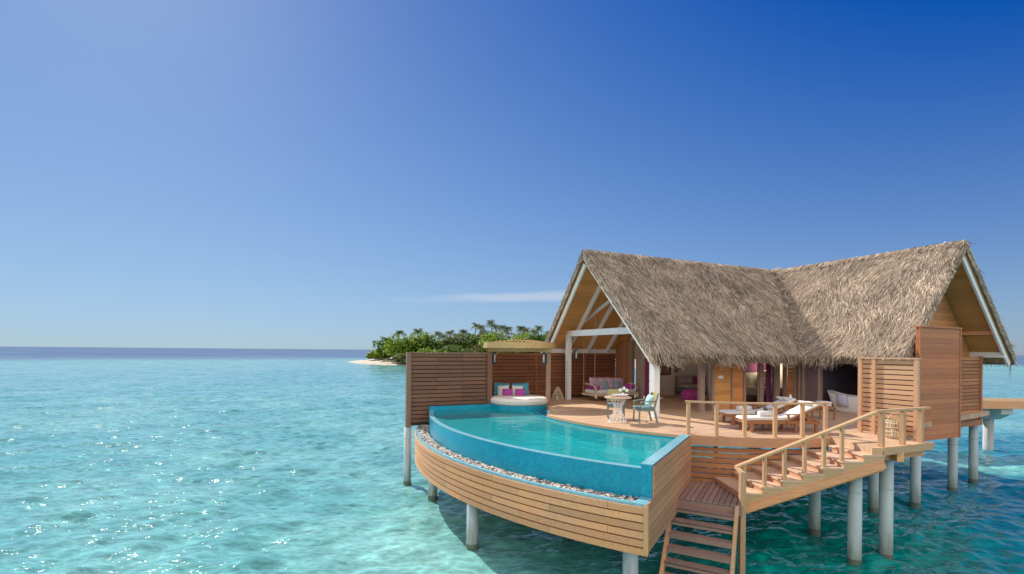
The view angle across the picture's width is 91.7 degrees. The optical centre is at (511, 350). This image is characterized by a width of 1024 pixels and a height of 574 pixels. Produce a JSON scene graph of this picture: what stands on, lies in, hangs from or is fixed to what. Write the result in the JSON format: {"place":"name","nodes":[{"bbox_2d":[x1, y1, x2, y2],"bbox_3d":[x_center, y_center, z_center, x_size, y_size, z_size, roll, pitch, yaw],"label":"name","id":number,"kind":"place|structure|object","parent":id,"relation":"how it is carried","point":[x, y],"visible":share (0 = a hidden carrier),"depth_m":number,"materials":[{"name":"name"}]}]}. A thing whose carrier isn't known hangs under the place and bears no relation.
{"place":"outdoors","nodes":[
{"label":"outdoors","id":0,"kind":"place"},
{"bbox_2d":[350,358,635,367],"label":"sandy beach","id":1,"kind":"structure","parent":0,"point":[386,361],"depth_m":167.53,"materials":[{"name":"white sand"}]},
{"bbox_2d":[365,346,391,359],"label":"shrub","id":2,"kind":"object","parent":1,"relation":"on","point":[374,354],"visible":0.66,"depth_m":175.22,"materials":[{"name":"green plant"}]},
{"bbox_2d":[372,336,394,359],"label":"shrub","id":3,"kind":"object","parent":1,"relation":"on","point":[381,343],"visible":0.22,"depth_m":170.50,"materials":[{"name":"green plant"}]},
{"bbox_2d":[392,353,405,362],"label":"shrub","id":4,"kind":"object","parent":1,"relation":"on","point":[400,358],"visible":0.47,"depth_m":154.19,"materials":[{"name":"green plant"}]},
{"bbox_2d":[395,330,404,335],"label":"coconut palm","id":5,"kind":"object","parent":1,"relation":"on","point":[402,332],"visible":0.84,"depth_m":175.70,"materials":[{"name":"green plant"}]},
{"bbox_2d":[383,333,416,355],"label":"shrub","id":6,"kind":"object","parent":1,"relation":"on","point":[390,342],"visible":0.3,"depth_m":163.93,"materials":[{"name":"green plant"}]},
{"bbox_2d":[383,330,437,355],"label":"shrub","id":7,"kind":"object","parent":1,"relation":"on","point":[410,346],"visible":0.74,"depth_m":161.52,"materials":[{"name":"green plant"}]},
{"bbox_2d":[413,328,422,335],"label":"coconut palm","id":8,"kind":"object","parent":1,"relation":"on","point":[418,330],"visible":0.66,"depth_m":171.90,"materials":[{"name":"green plant"}]},
{"bbox_2d":[408,335,446,351],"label":"shrub","id":9,"kind":"object","parent":1,"relation":"on","point":[437,346],"visible":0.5,"depth_m":161.28,"materials":[{"name":"green plant"}]},
{"bbox_2d":[417,346,448,353],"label":"shrub","id":10,"kind":"object","parent":1,"relation":"on","point":[425,350],"visible":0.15,"depth_m":151.93,"materials":[{"name":"green plant"}]},
{"bbox_2d":[433,331,443,340],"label":"coconut palm","id":11,"kind":"object","parent":1,"relation":"on","point":[438,333],"visible":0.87,"depth_m":189.32,"materials":[{"name":"green plant"}]},
{"bbox_2d":[445,330,454,336],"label":"coconut palm","id":12,"kind":"object","parent":1,"relation":"on","point":[450,333],"visible":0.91,"depth_m":188.28,"materials":[{"name":"green plant"}]},
{"bbox_2d":[436,337,466,350],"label":"shrub","id":13,"kind":"object","parent":1,"relation":"on","point":[444,341],"visible":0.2,"depth_m":166.55,"materials":[{"name":"green plant"}]},
{"bbox_2d":[439,344,471,353],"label":"shrub","id":14,"kind":"object","parent":1,"relation":"on","point":[456,349],"visible":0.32,"depth_m":154.32,"materials":[{"name":"green plant"}]},
{"bbox_2d":[443,335,478,347],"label":"shrub","id":15,"kind":"object","parent":1,"relation":"on","point":[453,340],"visible":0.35,"depth_m":166.67,"materials":[{"name":"green plant"}]},
{"bbox_2d":[458,329,467,335],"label":"coconut palm","id":16,"kind":"object","parent":1,"relation":"on","point":[463,331],"visible":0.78,"depth_m":184.68,"materials":[{"name":"green plant"}]},
{"bbox_2d":[452,334,484,348],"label":"shrub","id":17,"kind":"object","parent":1,"relation":"on","point":[466,339],"visible":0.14,"depth_m":166.51,"materials":[{"name":"green plant"}]},
{"bbox_2d":[455,333,487,348],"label":"shrub","id":18,"kind":"object","parent":1,"relation":"on","point":[468,341],"visible":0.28,"depth_m":164.84,"materials":[{"name":"green plant"}]},
{"bbox_2d":[460,344,487,352],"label":"shrub","id":19,"kind":"object","parent":1,"relation":"on","point":[476,349],"visible":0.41,"depth_m":154.21,"materials":[{"name":"green plant"}]},
{"bbox_2d":[470,323,482,334],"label":"coconut palm","id":20,"kind":"object","parent":1,"relation":"on","point":[475,324],"visible":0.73,"depth_m":186.48,"materials":[{"name":"green plant"}]},
{"bbox_2d":[476,325,485,331],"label":"coconut palm","id":21,"kind":"object","parent":1,"relation":"on","point":[480,327],"visible":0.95,"depth_m":182.62,"materials":[{"name":"green plant"}]},
{"bbox_2d":[484,319,495,329],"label":"coconut palm","id":22,"kind":"object","parent":1,"relation":"on","point":[488,322],"visible":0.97,"depth_m":181.62,"materials":[{"name":"green plant"}]},
{"bbox_2d":[489,324,500,331],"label":"coconut palm","id":23,"kind":"object","parent":1,"relation":"on","point":[496,327],"visible":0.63,"depth_m":186.46,"materials":[{"name":"green plant"}]},
{"bbox_2d":[475,330,516,344],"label":"shrub","id":24,"kind":"object","parent":1,"relation":"on","point":[501,336],"visible":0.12,"depth_m":168.29,"materials":[{"name":"green plant"}]},
{"bbox_2d":[498,325,508,334],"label":"coconut palm","id":25,"kind":"object","parent":1,"relation":"on","point":[502,327],"visible":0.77,"depth_m":192.03,"materials":[{"name":"green plant"}]},
{"bbox_2d":[477,331,533,352],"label":"shrub","id":26,"kind":"object","parent":1,"relation":"on","point":[490,337],"visible":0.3,"depth_m":155.55,"materials":[{"name":"green plant"}]},
{"bbox_2d":[503,326,513,335],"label":"coconut palm","id":27,"kind":"object","parent":1,"relation":"on","point":[508,328],"visible":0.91,"depth_m":190.59,"materials":[{"name":"green plant"}]},
{"bbox_2d":[515,326,525,334],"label":"coconut palm","id":28,"kind":"object","parent":1,"relation":"on","point":[520,328],"visible":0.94,"depth_m":180.07,"materials":[{"name":"green plant"}]},
{"bbox_2d":[513,332,533,341],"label":"shrub","id":29,"kind":"object","parent":1,"relation":"on","point":[524,333],"visible":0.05,"depth_m":162.24,"materials":[{"name":"green plant"}]},
{"bbox_2d":[525,333,546,352],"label":"shrub","id":30,"kind":"object","parent":1,"relation":"on","point":[539,337],"visible":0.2,"depth_m":155.66,"materials":[{"name":"green plant"}]},
{"bbox_2d":[532,325,544,334],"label":"coconut palm","id":31,"kind":"object","parent":1,"relation":"on","point":[538,329],"visible":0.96,"depth_m":184.51,"materials":[{"name":"green plant"}]},
{"bbox_2d":[0,346,1023,573],"bbox_3d":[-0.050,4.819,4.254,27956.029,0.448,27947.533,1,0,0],"label":"sea","id":32,"kind":"structure","parent":0,"point":[116,460],"depth_m":16.74,"materials":[{"name":"liquid"}]},
{"bbox_2d":[415,404,690,573],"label":"infinity pool","id":33,"kind":"structure","parent":32,"relation":"in","point":[657,482],"depth_m":10.31,"materials":[{"name":"blue tile"}]},
{"bbox_2d":[403,352,491,485],"bbox_3d":[-2.351,3.420,18.435,3.335,6.720,0.285,0,0,-24],"label":"privacy fence","id":34,"kind":"object","parent":33,"relation":"attached to","point":[452,378],"visible":0.77,"depth_m":18.29,"materials":[{"name":"brown wood"}]},
{"bbox_2d":[484,340,555,405],"bbox_3d":[0.293,0.843,19.579,2.856,2.520,2.634,1,0,0],"label":"daybed","id":35,"kind":"object","parent":33,"relation":"on","point":[520,346],"depth_m":18.92,"materials":[{"name":"white fabric"}]},
{"bbox_2d":[494,382,509,394],"bbox_3d":[-0.413,1.546,20.060,0.620,0.500,0.200,4,-16,-5],"label":"cushion","id":36,"kind":"object","parent":35,"relation":"on","point":[496,387],"visible":0.56,"depth_m":20.02,"materials":[{"name":"teal fabric"}]},
{"bbox_2d":[497,385,508,394],"bbox_3d":[-0.344,1.597,19.880,0.460,0.420,0.160,-2,-18,-4],"label":"cushion","id":37,"kind":"object","parent":35,"relation":"on","point":[500,390],"visible":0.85,"depth_m":19.84,"materials":[{"name":"white fabric"}]},
{"bbox_2d":[503,389,512,395],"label":"cushion","id":38,"kind":"object","parent":35,"relation":"on","point":[507,392],"visible":1,"depth_m":19.65,"materials":[{"name":"purple fabric"}]},
{"bbox_2d":[512,385,522,394],"bbox_3d":[0.206,1.602,19.870,0.440,0.420,0.160,3,-18,5],"label":"cushion","id":39,"kind":"object","parent":35,"relation":"on","point":[516,387],"visible":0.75,"depth_m":19.84,"materials":[{"name":"white fabric"}]},
{"bbox_2d":[512,383,528,394],"bbox_3d":[0.346,1.553,20.050,0.660,0.500,0.200,-2,-16,7],"label":"cushion","id":40,"kind":"object","parent":35,"relation":"on","point":[525,385],"visible":0.51,"depth_m":20.00,"materials":[{"name":"teal fabric"}]},
{"bbox_2d":[515,389,525,395],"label":"cushion","id":41,"kind":"object","parent":35,"relation":"on","point":[519,392],"visible":1,"depth_m":19.64,"materials":[{"name":"purple fabric"}]},
{"bbox_2d":[542,353,546,364],"bbox_3d":[1.257,0.311,19.240,0.180,0.460,0.120,1,0,0],"label":"wall lamp","id":42,"kind":"object","parent":35,"relation":"attached to","point":[544,358],"visible":1,"depth_m":19.19,"materials":[{"name":"white glass"}]},
{"bbox_2d":[418,424,638,501],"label":"pebbles","id":43,"kind":"object","parent":33,"relation":"on","point":[425,435],"visible":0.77,"depth_m":11.19,"materials":[{"name":"white gravel"}]},
{"bbox_2d":[434,409,672,465],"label":"pool water","id":44,"kind":"structure","parent":33,"relation":"in","point":[529,429],"depth_m":12.87,"materials":[{"name":"teal liquid"}]},
{"bbox_2d":[659,505,738,573],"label":"ladder stair","id":45,"kind":"object","parent":33,"relation":"attached to","point":[698,553],"visible":0.85,"depth_m":10.36,"materials":[{"name":"brown wood"}]},
{"bbox_2d":[678,481,742,516],"bbox_3d":[4.718,3.416,11.683,1.420,0.230,1.850,0,0,29],"label":"stair landing","id":46,"kind":"object","parent":33,"relation":"attached to","point":[706,493],"visible":0.66,"depth_m":11.16,"materials":[{"name":"brown wood"}]},
{"bbox_2d":[547,393,988,564],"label":"sun deck","id":47,"kind":"structure","parent":32,"relation":"in","point":[589,411],"depth_m":13.21,"materials":[{"name":"brown wood"}]},
{"bbox_2d":[477,352,615,397],"bbox_3d":[1.968,1.107,21.355,7.090,2.020,1.565,0,0,-24],"label":"terrace fence","id":48,"kind":"object","parent":47,"relation":"on","point":[529,368],"visible":0.48,"depth_m":22.01,"materials":[{"name":"brown wood"}]},
{"bbox_2d":[492,352,495,363],"bbox_3d":[-0.713,0.294,19.600,0.180,0.460,0.120,1,0,0],"label":"wall lamp","id":49,"kind":"object","parent":48,"relation":"attached to","point":[493,357],"visible":0.96,"depth_m":19.55,"materials":[{"name":"white glass"}]},
{"bbox_2d":[551,386,563,400],"bbox_3d":[1.964,1.821,21.300,0.554,0.593,0.554,1,0,0],"label":"lantern","id":50,"kind":"object","parent":47,"relation":"on","point":[557,396],"visible":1,"depth_m":21.21,"materials":[{"name":"wicker"}]},
{"bbox_2d":[607,389,625,419],"bbox_3d":[3.276,1.689,15.699,0.580,0.892,0.680,0,0,8],"label":"dining chair","id":51,"kind":"object","parent":47,"relation":"on","point":[610,392],"visible":0.74,"depth_m":15.87,"materials":[{"name":"grey paint"}]},
{"bbox_2d":[604,396,631,422],"bbox_3d":[3.155,1.748,14.800,0.800,0.744,0.800,1,0,0],"label":"dining table","id":52,"kind":"object","parent":47,"relation":"on","point":[617,405],"visible":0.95,"depth_m":14.70,"materials":[{"name":"beige wicker"}]},
{"bbox_2d":[612,394,628,396],"bbox_3d":[3.228,1.335,14.780,0.517,0.083,0.223,1,0,0],"label":"fruit bowl","id":53,"kind":"object","parent":52,"relation":"on","point":[620,395],"visible":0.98,"depth_m":14.70,"materials":[{"name":"white ceramic"}]},
{"bbox_2d":[619,386,628,393],"bbox_3d":[3.360,1.225,14.950,0.300,0.306,0.090,1,0,0],"label":"flower posy","id":54,"kind":"object","parent":52,"relation":"on","point":[624,389],"visible":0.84,"depth_m":14.94,"materials":[{"name":"white plant"}]},
{"bbox_2d":[633,392,658,423],"bbox_3d":[4.015,1.695,14.828,0.680,0.892,0.580,1,0,-6],"label":"dining chair","id":55,"kind":"object","parent":47,"relation":"on","point":[640,407],"visible":0.84,"depth_m":14.60,"materials":[{"name":"grey paint"}]},
{"bbox_2d":[645,394,653,406],"bbox_3d":[4.087,1.486,14.800,0.150,0.360,0.400,19,-2,-6],"label":"cushion","id":56,"kind":"object","parent":55,"relation":"on","point":[649,398],"visible":0.94,"depth_m":14.67,"materials":[{"name":"teal fabric"}]},
{"bbox_2d":[679,388,697,400],"bbox_3d":[7.784,1.895,21.466,1.058,0.545,1.056,0,0,-25],"label":"pouf","id":57,"kind":"object","parent":47,"relation":"on","point":[690,394],"visible":0.75,"depth_m":21.13,"materials":[{"name":"purple fabric"}]},
{"bbox_2d":[676,375,706,393],"bbox_3d":[9.143,1.720,24.757,1.800,0.920,0.820,0,0,-24],"label":"bed","id":58,"kind":"object","parent":47,"relation":"on","point":[680,387],"visible":0.45,"depth_m":24.45,"materials":[{"name":"grey fabric"}]},
{"bbox_2d":[680,376,686,383],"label":"cushion","id":59,"kind":"object","parent":58,"relation":"on","point":[683,379],"visible":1,"depth_m":24.49,"materials":[{"name":"purple fabric"}]},
{"bbox_2d":[686,376,692,383],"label":"cushion","id":60,"kind":"object","parent":58,"relation":"on","point":[689,379],"visible":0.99,"depth_m":24.65,"materials":[{"name":"grey fabric"}]},
{"bbox_2d":[692,376,697,383],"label":"cushion","id":61,"kind":"object","parent":58,"relation":"on","point":[695,380],"visible":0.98,"depth_m":24.79,"materials":[{"name":"purple fabric"}]},
{"bbox_2d":[715,373,781,401],"bbox_3d":[11.272,1.613,22.138,3.700,1.170,2.170,0,0,-24],"label":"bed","id":62,"kind":"object","parent":47,"relation":"on","point":[751,393],"visible":0.13,"depth_m":21.08,"materials":[{"name":"wood"}]},
{"bbox_2d":[746,375,752,385],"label":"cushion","id":63,"kind":"object","parent":62,"relation":"on","point":[749,380],"visible":0.56,"depth_m":22.66,"materials":[{"name":"beige fabric"}]},
{"bbox_2d":[685,400,829,437],"bbox_3d":[6.231,1.724,12.539,3.628,0.860,0.399,0,0,2],"label":"deck railing","id":64,"kind":"object","parent":47,"relation":"on","point":[774,422],"visible":0.97,"depth_m":12.45,"materials":[{"name":"brown wood"}]},
{"bbox_2d":[719,396,795,425],"bbox_3d":[7.248,1.758,14.697,2.020,0.812,0.790,0,0,-1],"label":"sun lounger","id":65,"kind":"object","parent":47,"relation":"on","point":[732,413],"visible":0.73,"depth_m":14.48,"materials":[{"name":"white fabric"}]},
{"bbox_2d":[736,406,751,410],"bbox_3d":[6.842,1.695,14.673,0.403,0.148,0.207,1,0,-7],"label":"rolled towel","id":66,"kind":"object","parent":65,"relation":"on","point":[739,408],"visible":0.7,"depth_m":14.59,"materials":[{"name":"white fabric"}]},
{"bbox_2d":[735,400,820,432],"bbox_3d":[7.168,1.757,13.427,2.020,0.812,0.790,0,0,-1],"label":"sun lounger","id":67,"kind":"object","parent":47,"relation":"on","point":[790,416],"visible":0.7,"depth_m":13.15,"materials":[{"name":"white fabric"}]},
{"bbox_2d":[757,411,772,415],"bbox_3d":[6.832,1.695,13.413,0.403,0.148,0.207,1,0,-7],"label":"rolled towel","id":68,"kind":"object","parent":67,"relation":"on","point":[764,413],"visible":0.94,"depth_m":13.32,"materials":[{"name":"white fabric"}]},
{"bbox_2d":[539,239,1017,440],"bbox_3d":[9.824,-0.584,20.285,14.461,6.739,11.454,0,0,-24],"label":"villa","id":69,"kind":"object","parent":47,"relation":"on","point":[815,330],"visible":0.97,"depth_m":18.23,"materials":[{"name":"plant"}]},
{"bbox_2d":[573,349,577,359],"bbox_3d":[2.750,0.174,21.502,0.180,0.460,0.120,1,0,0],"label":"wall lamp","id":70,"kind":"object","parent":69,"relation":"attached to","point":[575,354],"visible":1,"depth_m":21.45,"materials":[{"name":"white glass"}]},
{"bbox_2d":[581,304,638,398],"bbox_3d":[4.294,0.021,21.613,2.300,3.953,1.087,0,0,-24],"label":"swing seat","id":71,"kind":"object","parent":69,"relation":"hanging from","point":[595,392],"visible":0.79,"depth_m":21.44,"materials":[{"name":"wood"}]},
{"bbox_2d":[589,377,598,384],"bbox_3d":[3.615,1.432,21.654,0.560,0.540,0.180,3,-15,-28],"label":"cushion","id":72,"kind":"object","parent":71,"relation":"on","point":[594,381],"visible":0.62,"depth_m":21.58,"materials":[{"name":"pink fabric"}]},
{"bbox_2d":[587,384,600,390],"bbox_3d":[3.490,1.560,21.202,0.264,0.264,0.719,0,0,-25],"label":"bolster","id":73,"kind":"object","parent":71,"relation":"on","point":[598,387],"visible":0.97,"depth_m":21.01,"materials":[{"name":"purple fabric"}]},
{"bbox_2d":[598,377,606,384],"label":"cushion","id":74,"kind":"object","parent":71,"relation":"on","point":[603,379],"visible":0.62,"depth_m":21.75,"materials":[{"name":"pink fabric"}]},
{"bbox_2d":[600,382,608,388],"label":"cushion","id":75,"kind":"object","parent":71,"relation":"on","point":[603,385],"visible":0.93,"depth_m":21.53,"materials":[{"name":"grey fabric"}]},
{"bbox_2d":[606,377,614,388],"bbox_3d":[4.386,1.438,21.939,0.500,0.520,0.180,3,-15,-29],"label":"cushion","id":76,"kind":"object","parent":71,"relation":"on","point":[610,383],"visible":0.85,"depth_m":21.84,"materials":[{"name":"pink fabric"}]},
{"bbox_2d":[613,381,621,388],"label":"cushion","id":77,"kind":"object","parent":71,"relation":"on","point":[617,385],"visible":0.87,"depth_m":21.80,"materials":[{"name":"grey fabric"}]},
{"bbox_2d":[613,377,623,386],"bbox_3d":[4.744,1.441,22.070,0.520,0.500,0.180,4,-15,-20],"label":"cushion","id":78,"kind":"object","parent":71,"relation":"on","point":[620,379],"visible":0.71,"depth_m":22.04,"materials":[{"name":"pink fabric"}]},
{"bbox_2d":[623,383,634,389],"bbox_3d":[5.118,1.575,21.945,0.264,0.264,0.719,0,0,-24],"label":"bolster","id":79,"kind":"object","parent":71,"relation":"on","point":[630,386],"visible":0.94,"depth_m":21.67,"materials":[{"name":"purple fabric"}]},
{"bbox_2d":[635,344,643,398],"bbox_3d":[5.631,0.853,21.884,0.081,2.552,0.550,0,0,-24],"label":"curtain","id":80,"kind":"object","parent":69,"relation":"hanging from","point":[640,372],"visible":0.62,"depth_m":21.87,"materials":[{"name":"brown fabric"}]},
{"bbox_2d":[645,357,648,398],"bbox_3d":[5.841,0.855,21.545,0.081,2.552,0.200,1,0,-25],"label":"curtain","id":81,"kind":"object","parent":69,"relation":"hanging from","point":[646,375],"visible":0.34,"depth_m":21.51,"materials":[{"name":"fabric"}]},
{"bbox_2d":[660,363,670,374],"bbox_3d":[7.372,0.794,24.163,0.910,0.780,0.035,0,0,-25],"label":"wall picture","id":82,"kind":"object","parent":69,"relation":"attached to","point":[665,370],"depth_m":24.21,"materials":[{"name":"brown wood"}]},
{"bbox_2d":[752,363,758,407],"bbox_3d":[9.056,1.119,18.766,0.720,2.080,0.050,0,0,-24],"label":"window","id":83,"kind":"structure","parent":69,"relation":"in","point":[758,363],"depth_m":18.88,"materials":[{"name":"glass"}]},
{"bbox_2d":[765,363,771,401],"bbox_3d":[10.018,1.137,19.412,0.250,2.062,0.080,0,0,-24],"label":"curtain","id":84,"kind":"object","parent":69,"relation":"hanging from","point":[768,381],"visible":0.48,"depth_m":19.40,"materials":[{"name":"fabric"}]},
{"bbox_2d":[764,363,775,405],"bbox_3d":[9.898,1.126,19.149,0.690,2.080,0.050,0,0,-24],"label":"window","id":85,"kind":"structure","parent":69,"relation":"in","point":[774,363],"depth_m":19.26,"materials":[{"name":"glass"}]},
{"bbox_2d":[772,363,779,402],"bbox_3d":[10.405,1.140,19.588,0.400,2.062,0.081,0,0,-25],"label":"curtain","id":86,"kind":"object","parent":69,"relation":"hanging from","point":[778,380],"visible":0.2,"depth_m":19.63,"materials":[{"name":"fabric"}]},
{"bbox_2d":[805,363,817,409],"bbox_3d":[11.222,0.998,18.558,0.030,2.400,0.520,0,0,-25],"label":"sliding door","id":87,"kind":"structure","parent":69,"relation":"in","point":[811,374],"depth_m":18.57,"materials":[{"name":"brown wood"}]},
{"bbox_2d":[715,445,886,513],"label":"deck stairs","id":88,"kind":"structure","parent":47,"relation":"attached to","point":[835,471],"depth_m":11.03,"materials":[{"name":"brown wood"}]},
{"bbox_2d":[811,406,835,419],"bbox_3d":[9.958,1.977,15.900,0.490,0.420,0.500,1,0,0],"label":"side table","id":89,"kind":"object","parent":47,"relation":"on","point":[831,408],"visible":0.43,"depth_m":15.66,"materials":[{"name":"brown wood"}]},
{"bbox_2d":[815,401,831,405],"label":"folded towels","id":90,"kind":"object","parent":89,"relation":"on","point":[830,404],"visible":0.43,"depth_m":15.75,"materials":[{"name":"white fabric"}]},
{"bbox_2d":[734,407,930,573],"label":"stair railing","id":91,"kind":"object","parent":47,"relation":"attached to","point":[803,442],"visible":1,"depth_m":11.05,"materials":[{"name":"brown wood"}]},
{"bbox_2d":[827,390,857,413],"bbox_3d":[12.210,1.738,17.604,0.988,0.938,1.850,0,0,-25],"label":"bathtub","id":92,"kind":"object","parent":47,"relation":"on","point":[852,407],"visible":0.38,"depth_m":17.60,"materials":[{"name":"white ceramic"}]},
{"bbox_2d":[836,394,848,406],"bbox_3d":[11.757,1.770,17.618,0.272,0.425,0.401,0,0,-25],"label":"bath towel","id":93,"kind":"object","parent":92,"relation":"hanging from","point":[841,401],"visible":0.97,"depth_m":17.57,"materials":[{"name":"white fabric"}]},
{"bbox_2d":[857,357,920,439],"bbox_3d":[9.627,1.179,12.733,0.120,2.010,1.420,0,0,-25],"label":"slatted screen","id":94,"kind":"object","parent":47,"relation":"on","point":[888,384],"visible":0.92,"depth_m":12.73,"materials":[{"name":"brown wood"}]},
{"bbox_2d":[885,414,898,438],"bbox_3d":[9.544,1.878,12.420,0.494,0.611,0.494,1,0,0],"label":"lantern","id":95,"kind":"object","parent":47,"relation":"on","point":[893,433],"visible":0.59,"depth_m":12.35,"materials":[{"name":"wicker"}]},
{"bbox_2d":[958,356,982,426],"bbox_3d":[15.899,1.479,17.823,3.540,2.560,0.120,0,0,-25],"label":"shower screen","id":96,"kind":"object","parent":47,"relation":"attached to","point":[971,384],"visible":0.41,"depth_m":18.28,"materials":[{"name":"brown wood"}]},
{"bbox_2d":[982,398,1023,449],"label":"jetty","id":97,"kind":"object","parent":32,"relation":"in","point":[998,408],"visible":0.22,"depth_m":24.80,"materials":[{"name":"brown wood"}]},
{"bbox_2d":[0,0,1023,354],"label":"sky","id":98,"kind":"structure","parent":0,"point":[240,174],"materials":[{"name":"blue"}]}
]}

